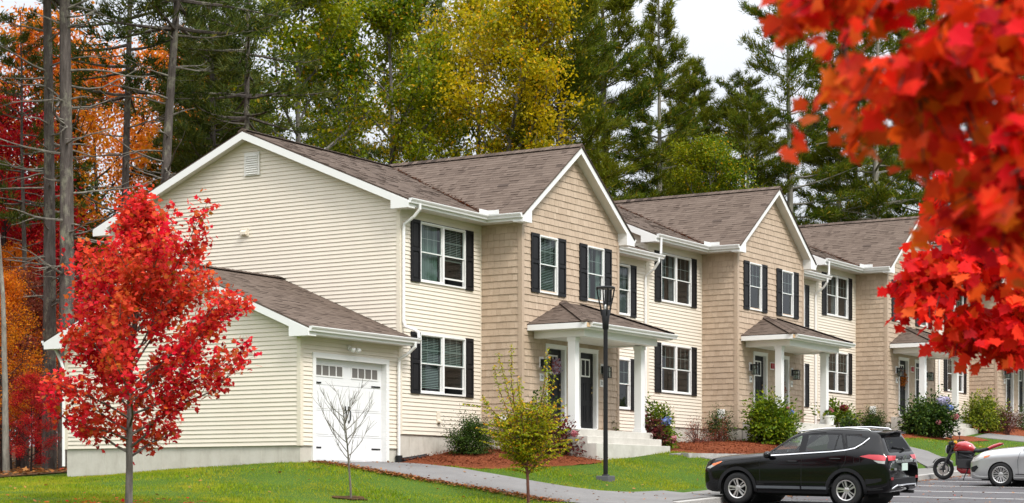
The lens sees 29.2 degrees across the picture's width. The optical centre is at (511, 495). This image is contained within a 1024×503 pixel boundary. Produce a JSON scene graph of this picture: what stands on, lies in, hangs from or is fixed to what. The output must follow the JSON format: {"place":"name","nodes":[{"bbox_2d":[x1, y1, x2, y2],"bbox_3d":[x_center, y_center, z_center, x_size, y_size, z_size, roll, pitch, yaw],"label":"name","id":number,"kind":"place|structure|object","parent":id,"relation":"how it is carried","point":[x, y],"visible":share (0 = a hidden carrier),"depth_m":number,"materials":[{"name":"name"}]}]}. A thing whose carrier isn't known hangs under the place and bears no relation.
{"place":"outdoors","nodes":[
{"label":"outdoors","id":0,"kind":"place"},
{"bbox_2d":[0,446,66,478],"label":"forest floor","id":1,"kind":"structure","parent":0,"point":[32,473],"depth_m":58.05,"materials":[{"name":"brown soil"}]},
{"bbox_2d":[0,238,9,471],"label":"dead snag","id":2,"kind":"object","parent":1,"relation":"on","point":[5,441],"visible":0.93,"depth_m":58.02,"materials":[{"name":"grey plant"}]},
{"bbox_2d":[0,29,22,55],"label":"pine tree","id":3,"kind":"object","parent":1,"relation":"on","point":[14,37],"visible":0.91,"depth_m":60.61,"materials":[{"name":"green plant"}]},
{"bbox_2d":[0,264,51,470],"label":"leafy tree","id":4,"kind":"object","parent":1,"relation":"on","point":[8,284],"visible":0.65,"depth_m":59.67,"materials":[{"name":"orange plant"}]},
{"bbox_2d":[0,261,58,468],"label":"leafy tree","id":5,"kind":"object","parent":1,"relation":"on","point":[38,305],"visible":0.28,"depth_m":62.65,"materials":[{"name":"plant"}]},
{"bbox_2d":[0,240,58,468],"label":"leafy tree","id":6,"kind":"object","parent":1,"relation":"on","point":[5,263],"visible":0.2,"depth_m":65.70,"materials":[{"name":"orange plant"}]},
{"bbox_2d":[1,370,60,470],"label":"leafy tree","id":7,"kind":"object","parent":1,"relation":"on","point":[30,382],"visible":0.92,"depth_m":58.49,"materials":[{"name":"plant"}]},
{"bbox_2d":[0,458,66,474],"bbox_3d":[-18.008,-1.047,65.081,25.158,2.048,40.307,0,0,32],"label":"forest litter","id":8,"kind":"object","parent":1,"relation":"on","point":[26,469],"visible":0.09,"depth_m":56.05,"materials":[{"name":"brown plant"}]},
{"bbox_2d":[0,159,93,467],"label":"leafy tree","id":9,"kind":"object","parent":1,"relation":"on","point":[14,234],"visible":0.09,"depth_m":69.96,"materials":[{"name":"red plant"}]},
{"bbox_2d":[0,5,95,468],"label":"pine tree","id":10,"kind":"object","parent":1,"relation":"on","point":[14,216],"visible":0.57,"depth_m":63.89,"materials":[{"name":"brown plant"}]},
{"bbox_2d":[0,0,97,363],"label":"leafy tree","id":11,"kind":"object","parent":1,"relation":"on","point":[24,108],"visible":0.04,"depth_m":75.85,"materials":[{"name":"orange plant"}]},
{"bbox_2d":[0,82,105,450],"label":"leafy tree","id":12,"kind":"object","parent":1,"relation":"on","point":[5,135],"visible":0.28,"depth_m":67.61,"materials":[{"name":"red plant"}]},
{"bbox_2d":[0,0,123,469],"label":"pine tree","id":13,"kind":"object","parent":1,"relation":"on","point":[48,256],"visible":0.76,"depth_m":61.73,"materials":[{"name":"brown plant"}]},
{"bbox_2d":[17,110,106,384],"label":"pine tree","id":14,"kind":"object","parent":1,"relation":"on","point":[91,225],"visible":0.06,"depth_m":76.38,"materials":[{"name":"plant"}]},
{"bbox_2d":[0,1,131,463],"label":"leafy tree","id":15,"kind":"object","parent":1,"relation":"on","point":[89,125],"visible":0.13,"depth_m":76.67,"materials":[{"name":"orange plant"}]},
{"bbox_2d":[0,0,158,468],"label":"pine tree","id":16,"kind":"object","parent":1,"relation":"on","point":[64,99],"visible":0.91,"depth_m":60.52,"materials":[{"name":"brown plant"}]},
{"bbox_2d":[56,167,120,284],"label":"leafy tree","id":17,"kind":"object","parent":1,"relation":"on","point":[94,194],"visible":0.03,"depth_m":82.54,"materials":[{"name":"plant"}]},
{"bbox_2d":[26,34,173,283],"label":"leafy tree","id":18,"kind":"object","parent":1,"relation":"on","point":[142,140],"visible":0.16,"depth_m":85.33,"materials":[{"name":"orange plant"}]},
{"bbox_2d":[21,0,212,252],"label":"pine tree","id":19,"kind":"object","parent":1,"relation":"on","point":[128,104],"visible":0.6,"depth_m":69.84,"materials":[{"name":"green plant"}]},
{"bbox_2d":[83,22,209,272],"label":"leafy tree","id":20,"kind":"object","parent":1,"relation":"on","point":[142,53],"visible":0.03,"depth_m":90.63,"materials":[{"name":"orange plant"}]},
{"bbox_2d":[77,0,293,228],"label":"pine tree","id":21,"kind":"object","parent":1,"relation":"on","point":[174,27],"visible":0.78,"depth_m":66.22,"materials":[{"name":"green plant"}]},
{"bbox_2d":[130,0,273,190],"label":"pine tree","id":22,"kind":"object","parent":1,"relation":"on","point":[155,140],"visible":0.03,"depth_m":83.33,"materials":[{"name":"green plant"}]},
{"bbox_2d":[142,5,272,186],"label":"pine tree","id":23,"kind":"object","parent":1,"relation":"on","point":[194,136],"visible":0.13,"depth_m":77.58,"materials":[{"name":"green plant"}]},
{"bbox_2d":[161,0,338,137],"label":"pine tree","id":24,"kind":"object","parent":1,"relation":"on","point":[246,62],"visible":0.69,"depth_m":72.73,"materials":[{"name":"green plant"}]},
{"bbox_2d":[217,0,293,134],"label":"pine tree","id":25,"kind":"object","parent":1,"relation":"on","point":[253,42],"visible":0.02,"depth_m":95.49,"materials":[{"name":"green plant"}]},
{"bbox_2d":[206,0,439,162],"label":"leafy tree","id":26,"kind":"object","parent":1,"relation":"on","point":[303,40],"visible":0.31,"depth_m":83.53,"materials":[{"name":"green plant"}]},
{"bbox_2d":[291,0,398,164],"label":"pine tree","id":27,"kind":"object","parent":1,"relation":"on","point":[328,109],"visible":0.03,"depth_m":103.32,"materials":[{"name":"green plant"}]},
{"bbox_2d":[269,0,494,164],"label":"leafy tree","id":28,"kind":"object","parent":1,"relation":"on","point":[392,21],"visible":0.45,"depth_m":86.79,"materials":[{"name":"green plant"}]},
{"bbox_2d":[345,0,473,161],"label":"pine tree","id":29,"kind":"object","parent":1,"relation":"on","point":[437,4],"visible":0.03,"depth_m":107.36,"materials":[{"name":"green plant"}]},
{"bbox_2d":[348,0,580,157],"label":"leafy tree","id":30,"kind":"object","parent":1,"relation":"on","point":[465,6],"visible":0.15,"depth_m":91.15,"materials":[{"name":"yellow plant"}]},
{"bbox_2d":[350,0,616,191],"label":"leafy tree","id":31,"kind":"object","parent":1,"relation":"on","point":[511,18],"visible":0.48,"depth_m":84.85,"materials":[{"name":"yellow plant"}]},
{"bbox_2d":[479,0,651,200],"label":"pine tree","id":32,"kind":"object","parent":1,"relation":"on","point":[593,44],"visible":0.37,"depth_m":87.19,"materials":[{"name":"green plant"}]},
{"bbox_2d":[553,0,686,198],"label":"pine tree","id":33,"kind":"object","parent":1,"relation":"on","point":[631,99],"visible":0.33,"depth_m":95.45,"materials":[{"name":"green plant"}]},
{"bbox_2d":[613,0,709,197],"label":"pine tree","id":34,"kind":"object","parent":1,"relation":"on","point":[667,24],"visible":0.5,"depth_m":98.14,"materials":[{"name":"green plant"}]},
{"bbox_2d":[648,53,732,193],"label":"pine tree","id":35,"kind":"object","parent":1,"relation":"on","point":[703,97],"visible":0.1,"depth_m":102.46,"materials":[{"name":"green plant"}]},
{"bbox_2d":[665,132,767,195],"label":"leafy tree","id":36,"kind":"object","parent":1,"relation":"on","point":[717,158],"visible":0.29,"depth_m":92.12,"materials":[{"name":"green plant"}]},
{"bbox_2d":[675,67,811,224],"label":"pine tree","id":37,"kind":"object","parent":1,"relation":"on","point":[737,83],"visible":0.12,"depth_m":103.59,"materials":[{"name":"green plant"}]},
{"bbox_2d":[714,83,800,220],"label":"pine tree","id":38,"kind":"object","parent":1,"relation":"on","point":[743,125],"visible":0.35,"depth_m":98.76,"materials":[{"name":"green plant"}]},
{"bbox_2d":[724,0,872,223],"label":"pine tree","id":39,"kind":"object","parent":1,"relation":"on","point":[794,63],"visible":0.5,"depth_m":99.88,"materials":[{"name":"green plant"}]},
{"bbox_2d":[794,25,891,224],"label":"pine tree","id":40,"kind":"object","parent":1,"relation":"on","point":[837,180],"visible":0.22,"depth_m":105.00,"materials":[{"name":"green plant"}]},
{"bbox_2d":[812,32,902,222],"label":"pine tree","id":41,"kind":"object","parent":1,"relation":"on","point":[865,175],"visible":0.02,"depth_m":116.58,"materials":[{"name":"green plant"}]},
{"bbox_2d":[798,7,931,223],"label":"pine tree","id":42,"kind":"object","parent":1,"relation":"on","point":[877,186],"visible":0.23,"depth_m":103.57,"materials":[{"name":"green plant"}]},
{"bbox_2d":[848,0,963,243],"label":"pine tree","id":43,"kind":"object","parent":1,"relation":"on","point":[911,181],"visible":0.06,"depth_m":109.48,"materials":[{"name":"green plant"}]},
{"bbox_2d":[0,0,1014,445],"label":"sky","id":44,"kind":"structure","parent":0,"point":[713,28],"materials":[{"name":"white"}]},
{"bbox_2d":[0,433,1023,502],"bbox_3d":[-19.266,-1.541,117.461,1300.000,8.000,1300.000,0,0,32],"label":"ground","id":45,"kind":"structure","parent":0,"point":[593,468],"depth_m":43.36,"materials":[{"name":"green plant"}]},
{"bbox_2d":[35,183,262,502],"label":"red maple","id":46,"kind":"object","parent":45,"relation":"on","point":[148,246],"visible":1,"depth_m":34.02,"materials":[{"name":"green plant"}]},
{"bbox_2d":[313,378,376,497],"bbox_3d":[-3.402,-1.180,40.184,1.355,2.845,1.353,0,0,9],"label":"bare sapling","id":47,"kind":"object","parent":45,"relation":"on","point":[346,441],"visible":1,"depth_m":40.18,"materials":[{"name":"plant"}]},
{"bbox_2d":[41,128,677,476],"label":"townhouse","id":48,"kind":"structure","parent":45,"relation":"on","point":[407,296],"depth_m":50.62,"materials":[{"name":"beige"}]},
{"bbox_2d":[307,352,388,461],"bbox_3d":[-3.897,-2.051,46.996,0.209,2.580,3.070,0,0,32],"label":"garage door","id":49,"kind":"structure","parent":48,"relation":"in","point":[349,371],"depth_m":47.13,"materials":[{"name":"white metal"}]},
{"bbox_2d":[421,221,465,288],"bbox_3d":[-2.145,-6.141,50.543,0.957,1.520,2.090,0,0,32],"label":"window","id":50,"kind":"structure","parent":48,"relation":"in","point":[443,248],"depth_m":50.35,"materials":[{"name":"clear glass"}]},
{"bbox_2d":[421,333,465,396],"bbox_3d":[-2.145,-3.336,50.543,0.957,1.510,2.090,0,0,32],"label":"window","id":51,"kind":"structure","parent":48,"relation":"in","point":[443,358],"depth_m":50.53,"materials":[{"name":"clear glass"}]},
{"bbox_2d":[540,235,557,294],"bbox_3d":[0.591,-6.141,52.613,0.957,1.520,0.960,0,0,32],"label":"window","id":52,"kind":"structure","parent":48,"relation":"in","point":[548,245],"depth_m":52.75,"materials":[{"name":"white glass"}]},
{"bbox_2d":[545,343,566,428],"bbox_3d":[1.125,-2.933,52.755,0.200,2.245,1.114,0,0,32],"label":"front door","id":53,"kind":"structure","parent":48,"relation":"in","point":[555,350],"depth_m":53.05,"materials":[{"name":"black metal"}]},
{"bbox_2d":[579,348,598,429],"bbox_3d":[2.050,-2.933,54.264,0.200,2.245,1.114,0,0,32],"label":"front door","id":54,"kind":"structure","parent":48,"relation":"in","point":[588,358],"depth_m":54.45,"materials":[{"name":"black wood"}]},
{"bbox_2d":[588,245,603,302],"bbox_3d":[1.934,-6.141,54.804,0.957,1.520,0.960,0,0,32],"label":"window","id":55,"kind":"structure","parent":48,"relation":"in","point":[595,254],"depth_m":54.96,"materials":[{"name":"white glass"}]},
{"bbox_2d":[619,263,630,315],"bbox_3d":[2.913,-6.141,58.791,0.957,1.520,0.920,0,0,32],"label":"window","id":56,"kind":"structure","parent":48,"relation":"in","point":[624,270],"depth_m":58.90,"materials":[{"name":"white glass"}]},
{"bbox_2d":[619,358,630,409],"bbox_3d":[2.913,-3.336,58.791,0.957,1.510,0.920,0,0,32],"label":"window","id":57,"kind":"structure","parent":48,"relation":"in","point":[624,364],"depth_m":58.97,"materials":[{"name":"clear glass"}]},
{"bbox_2d":[403,449,601,468],"bbox_3d":[-0.378,-0.944,49.319,3.650,0.594,5.070,0,0,32],"label":"mulch bed","id":58,"kind":"object","parent":45,"relation":"on","point":[501,464],"visible":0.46,"depth_m":48.61,"materials":[{"name":"brown wood"}]},
{"bbox_2d":[440,407,499,454],"bbox_3d":[-1.073,-1.637,49.645,1.569,1.380,1.567,0,0,-3],"label":"holly shrub","id":59,"kind":"object","parent":58,"relation":"on","point":[462,444],"visible":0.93,"depth_m":49.42,"materials":[{"name":"green plant"}]},
{"bbox_2d":[510,386,566,453],"bbox_3d":[0.635,-1.953,50.927,1.594,1.861,1.401,0,0,-23],"label":"hydrangea shrub","id":60,"kind":"object","parent":58,"relation":"on","point":[536,395],"visible":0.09,"depth_m":50.79,"materials":[{"name":"green plant"}]},
{"bbox_2d":[542,408,586,455],"bbox_3d":[1.207,-1.625,50.568,1.344,1.324,1.218,0,0,32],"label":"hydrangea shrub","id":61,"kind":"object","parent":58,"relation":"on","point":[574,433],"visible":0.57,"depth_m":50.54,"materials":[{"name":"plant"}]},
{"bbox_2d":[404,433,940,465],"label":"mulch chips","id":62,"kind":"object","parent":58,"relation":"on","point":[504,462],"visible":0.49,"depth_m":50.65,"materials":[{"name":"brown wood"}]},
{"bbox_2d":[462,344,578,502],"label":"ornamental tree","id":63,"kind":"object","parent":45,"relation":"on","point":[526,430],"visible":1,"depth_m":41.79,"materials":[{"name":"plant"}]},
{"bbox_2d":[596,286,614,481],"bbox_3d":[2.259,-2.524,47.508,0.470,5.090,0.470,0,0,32],"label":"street lamp","id":64,"kind":"object","parent":45,"relation":"on","point":[605,311],"visible":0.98,"depth_m":47.46,"materials":[{"name":"black metal"}]},
{"bbox_2d":[461,186,855,445],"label":"townhouse","id":65,"kind":"structure","parent":45,"relation":"on","point":[733,278],"depth_m":63.05,"materials":[{"name":"beige"}]},
{"bbox_2d":[662,252,691,306],"bbox_3d":[4.756,-6.761,61.796,0.957,1.520,2.090,0,0,32],"label":"window","id":66,"kind":"structure","parent":65,"relation":"in","point":[676,270],"depth_m":61.73,"materials":[{"name":"clear glass"}]},
{"bbox_2d":[662,343,691,394],"bbox_3d":[4.756,-3.956,61.796,0.957,1.510,2.090,0,0,32],"label":"window","id":67,"kind":"structure","parent":65,"relation":"in","point":[676,360],"depth_m":61.77,"materials":[{"name":"clear glass"}]},
{"bbox_2d":[750,262,761,311],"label":"window","id":68,"kind":"structure","parent":65,"relation":"in","point":[755,269],"depth_m":64.08,"materials":[{"name":"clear glass"}]},
{"bbox_2d":[753,351,767,409],"bbox_3d":[8.026,-3.553,64.007,0.200,2.245,1.114,0,0,32],"label":"front door","id":69,"kind":"structure","parent":65,"relation":"in","point":[760,381],"depth_m":64.19,"materials":[{"name":"black metal"}]},
{"bbox_2d":[784,356,789,413],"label":"front door","id":70,"kind":"structure","parent":65,"relation":"in","point":[786,358],"depth_m":65.89,"materials":[{"name":"metal"}]},
{"bbox_2d":[782,270,793,317],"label":"window","id":71,"kind":"structure","parent":65,"relation":"in","point":[787,276],"depth_m":66.27,"materials":[{"name":"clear glass"}]},
{"bbox_2d":[823,407,836,424],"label":"flower pot","id":72,"kind":"object","parent":65,"relation":"on","point":[829,419],"visible":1,"depth_m":65.33,"materials":[{"name":"white ceramic"}]},
{"bbox_2d":[681,453,713,457],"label":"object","id":73,"kind":"structure","parent":45,"relation":"on","point":[698,455],"depth_m":53.32,"materials":[{"name":"grey concrete"}]},
{"bbox_2d":[670,440,797,453],"bbox_3d":[5.959,-1.379,58.647,4.700,0.780,8.900,0,0,32],"label":"mulch bed","id":74,"kind":"object","parent":45,"relation":"on","point":[722,449],"visible":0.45,"depth_m":57.98,"materials":[{"name":"brown wood"}]},
{"bbox_2d":[645,410,670,445],"bbox_3d":[3.935,-1.817,54.692,0.983,1.210,0.976,0,0,32],"label":"hydrangea shrub","id":75,"kind":"object","parent":74,"relation":"on","point":[648,427],"visible":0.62,"depth_m":54.57,"materials":[{"name":"red plant"}]},
{"bbox_2d":[645,391,681,448],"bbox_3d":[4.106,-2.086,55.226,1.389,1.728,1.455,0,0,6],"label":"hydrangea shrub","id":76,"kind":"object","parent":74,"relation":"on","point":[672,439],"visible":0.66,"depth_m":54.95,"materials":[{"name":"green plant"}]},
{"bbox_2d":[680,414,717,442],"bbox_3d":[5.773,-2.083,60.612,1.570,1.134,1.208,0,0,-41],"label":"azalea shrub","id":77,"kind":"object","parent":74,"relation":"on","point":[695,434],"visible":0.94,"depth_m":60.53,"materials":[{"name":"brown plant"}]},
{"bbox_2d":[708,415,730,441],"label":"azalea shrub","id":78,"kind":"object","parent":74,"relation":"on","point":[719,439],"visible":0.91,"depth_m":61.38,"materials":[{"name":"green plant"}]},
{"bbox_2d":[700,405,739,440],"bbox_3d":[6.520,-2.275,62.063,1.394,1.346,1.139,0,0,32],"label":"azalea shrub","id":79,"kind":"object","parent":74,"relation":"on","point":[714,425],"visible":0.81,"depth_m":61.95,"materials":[{"name":"green plant"}]},
{"bbox_2d":[735,386,805,444],"bbox_3d":[8.233,-2.519,61.725,2.045,1.956,3.122,0,0,32],"label":"rhododendron shrub","id":80,"kind":"object","parent":74,"relation":"on","point":[770,422],"visible":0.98,"depth_m":61.25,"materials":[{"name":"green plant"}]},
{"bbox_2d":[673,471,970,502],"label":"kerb","id":81,"kind":"structure","parent":45,"relation":"on","point":[719,499],"depth_m":45.03,"materials":[{"name":"concrete"}]},
{"bbox_2d":[747,475,1023,502],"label":"parking lot","id":82,"kind":"structure","parent":45,"relation":"on","point":[978,493],"depth_m":48.35,"materials":[{"name":"grey asphalt"}]},
{"bbox_2d":[705,426,917,502],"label":"parked suv","id":83,"kind":"object","parent":82,"relation":"on","point":[867,464],"visible":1,"depth_m":43.68,"materials":[{"name":"black paint"}]},
{"bbox_2d":[933,432,1003,479],"bbox_3d":[13.039,-1.121,56.184,2.132,1.339,0.935,1,9,31],"label":"parked motorcycle","id":84,"kind":"object","parent":82,"relation":"on","point":[964,451],"visible":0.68,"depth_m":56.18,"materials":[{"name":"metal"}]},
{"bbox_2d":[971,446,1023,486],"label":"parked car","id":85,"kind":"object","parent":82,"relation":"on","point":[1000,467],"visible":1,"depth_m":52.09,"materials":[{"name":"silver metal"}]},
{"bbox_2d":[798,216,977,437],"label":"townhouse","id":86,"kind":"structure","parent":45,"relation":"on","point":[858,261],"depth_m":74.14,"materials":[{"name":"beige"}]},
{"bbox_2d":[827,273,847,318],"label":"window","id":87,"kind":"structure","parent":86,"relation":"in","point":[837,287],"depth_m":72.97,"materials":[{"name":"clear glass"}]},
{"bbox_2d":[829,352,847,393],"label":"window","id":88,"kind":"structure","parent":86,"relation":"in","point":[838,362],"depth_m":73.34,"materials":[{"name":"clear glass"}]},
{"bbox_2d":[898,357,909,415],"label":"front door","id":89,"kind":"structure","parent":86,"relation":"in","point":[903,391],"depth_m":75.50,"materials":[{"name":"black metal"}]},
{"bbox_2d":[915,359,918,402],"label":"front door","id":90,"kind":"structure","parent":86,"relation":"in","point":[916,361],"depth_m":76.73,"materials":[{"name":"wood"}]},
{"bbox_2d":[758,0,1023,302],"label":"maple tree","id":91,"kind":"object","parent":45,"relation":"on","point":[947,75],"visible":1,"depth_m":5.23,"materials":[{"name":"red plant"}]},
{"bbox_2d":[901,434,949,439],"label":"mulch bed","id":92,"kind":"object","parent":45,"relation":"on","point":[924,437],"visible":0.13,"depth_m":71.16,"materials":[{"name":"brown wood"}]},
{"bbox_2d":[810,397,865,426],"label":"hydrangea shrub","id":93,"kind":"object","parent":92,"relation":"on","point":[845,409],"visible":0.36,"depth_m":68.60,"materials":[{"name":"green plant"}]},
{"bbox_2d":[836,408,862,426],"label":"hydrangea shrub","id":94,"kind":"object","parent":92,"relation":"on","point":[850,421],"visible":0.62,"depth_m":66.03,"materials":[{"name":"green plant"}]},
{"bbox_2d":[855,404,890,428],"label":"evergreen shrub","id":95,"kind":"object","parent":92,"relation":"on","point":[869,419],"visible":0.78,"depth_m":72.74,"materials":[{"name":"green plant"}]},
{"bbox_2d":[893,384,966,437],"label":"hydrangea shrub","id":96,"kind":"object","parent":92,"relation":"on","point":[925,418],"visible":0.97,"depth_m":71.58,"materials":[{"name":"green plant"}]},
{"bbox_2d":[910,447,952,467],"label":"walkway","id":97,"kind":"structure","parent":45,"relation":"on","point":[925,458],"depth_m":63.19,"materials":[{"name":"concrete"}]},
{"bbox_2d":[877,141,1023,375],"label":"maple tree","id":98,"kind":"object","parent":45,"relation":"on","point":[928,286],"visible":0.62,"depth_m":14.14,"materials":[{"name":"red plant"}]},
{"bbox_2d":[931,244,1023,427],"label":"townhouse","id":99,"kind":"structure","parent":45,"relation":"on","point":[1009,386],"depth_m":85.29,"materials":[{"name":"beige"}]},
{"bbox_2d":[947,359,963,392],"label":"window","id":100,"kind":"structure","parent":99,"relation":"in","point":[961,376],"depth_m":84.19,"materials":[{"name":"clear glass"}]},
{"bbox_2d":[1006,368,1013,412],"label":"front door","id":101,"kind":"structure","parent":99,"relation":"in","point":[1009,381],"depth_m":86.88,"materials":[{"name":"metal"}]},
{"bbox_2d":[1018,368,1023,412],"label":"porch column","id":102,"kind":"structure","parent":99,"relation":"in","point":[1020,372],"depth_m":88.20,"materials":[{"name":"metal"}]},
{"bbox_2d":[972,426,1023,435],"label":"mulch bed","id":103,"kind":"object","parent":45,"relation":"on","point":[1019,432],"visible":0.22,"depth_m":80.15,"materials":[{"name":"brown wood"}]},
{"bbox_2d":[959,385,1012,432],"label":"evergreen shrub","id":104,"kind":"object","parent":103,"relation":"on","point":[978,413],"visible":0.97,"depth_m":76.88,"materials":[{"name":"green plant"}]},
{"bbox_2d":[987,400,1023,434],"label":"barberry shrub","id":105,"kind":"object","parent":103,"relation":"on","point":[1010,424],"visible":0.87,"depth_m":77.18,"materials":[{"name":"red plant"}]},
{"bbox_2d":[974,433,1023,441],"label":"walkway","id":106,"kind":"structure","parent":45,"relation":"on","point":[1005,437],"depth_m":75.61,"materials":[{"name":"concrete"}]},
{"bbox_2d":[317,461,722,502],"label":"driveway","id":107,"kind":"structure","parent":0,"point":[504,482],"depth_m":44.64,"materials":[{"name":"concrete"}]},
{"bbox_2d":[309,460,578,501],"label":"leaf litter","id":108,"kind":"object","parent":107,"relation":"on","point":[453,483],"visible":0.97,"depth_m":43.73,"materials":[{"name":"brown plant"}]},
{"bbox_2d":[683,466,956,494],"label":"sidewalk","id":109,"kind":"structure","parent":0,"point":[925,470],"depth_m":57.39,"materials":[{"name":"concrete"}]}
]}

